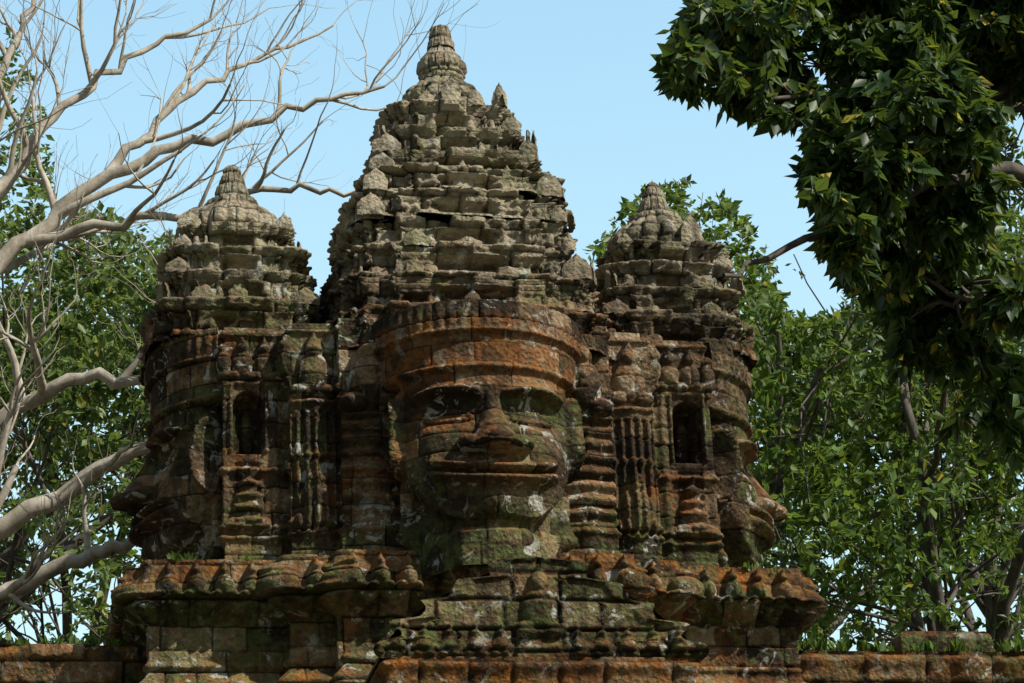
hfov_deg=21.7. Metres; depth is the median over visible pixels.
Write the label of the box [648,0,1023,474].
tree
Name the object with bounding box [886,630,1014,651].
wall top blocks
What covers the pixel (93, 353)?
tree leaves
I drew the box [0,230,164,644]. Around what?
left bwood tree
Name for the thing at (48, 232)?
bare tree wood
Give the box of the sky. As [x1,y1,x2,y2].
[0,0,1023,650]
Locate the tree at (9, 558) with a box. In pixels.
[0,0,155,643]
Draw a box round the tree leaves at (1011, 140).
[621,103,1023,650]
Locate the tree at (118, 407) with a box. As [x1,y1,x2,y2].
[0,76,174,643]
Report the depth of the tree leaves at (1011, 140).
69.87 m
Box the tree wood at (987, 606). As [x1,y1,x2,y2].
[594,122,1023,642]
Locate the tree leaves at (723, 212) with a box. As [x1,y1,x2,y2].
[582,179,1023,644]
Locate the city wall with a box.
[0,644,1023,682]
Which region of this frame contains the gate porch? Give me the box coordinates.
[335,556,708,682]
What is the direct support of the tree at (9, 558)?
on the ground
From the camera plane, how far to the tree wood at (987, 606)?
64.02 m
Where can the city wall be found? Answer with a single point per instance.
(56, 663)
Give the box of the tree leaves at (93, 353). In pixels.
[0,26,179,644]
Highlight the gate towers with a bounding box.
[104,24,827,682]
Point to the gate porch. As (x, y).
(535, 619)
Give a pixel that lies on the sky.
(575, 74)
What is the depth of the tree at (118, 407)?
61.23 m
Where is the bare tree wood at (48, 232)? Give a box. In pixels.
[0,0,497,617]
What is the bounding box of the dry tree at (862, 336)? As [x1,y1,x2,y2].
[748,247,866,642]
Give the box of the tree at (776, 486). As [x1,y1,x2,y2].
[592,193,1023,650]
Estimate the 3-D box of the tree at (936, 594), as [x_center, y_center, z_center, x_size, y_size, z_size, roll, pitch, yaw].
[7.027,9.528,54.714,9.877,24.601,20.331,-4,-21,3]
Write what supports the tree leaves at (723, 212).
attached to the tree at (776, 486)
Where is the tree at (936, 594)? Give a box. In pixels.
[735,223,1023,649]
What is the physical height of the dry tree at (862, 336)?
28.002 m

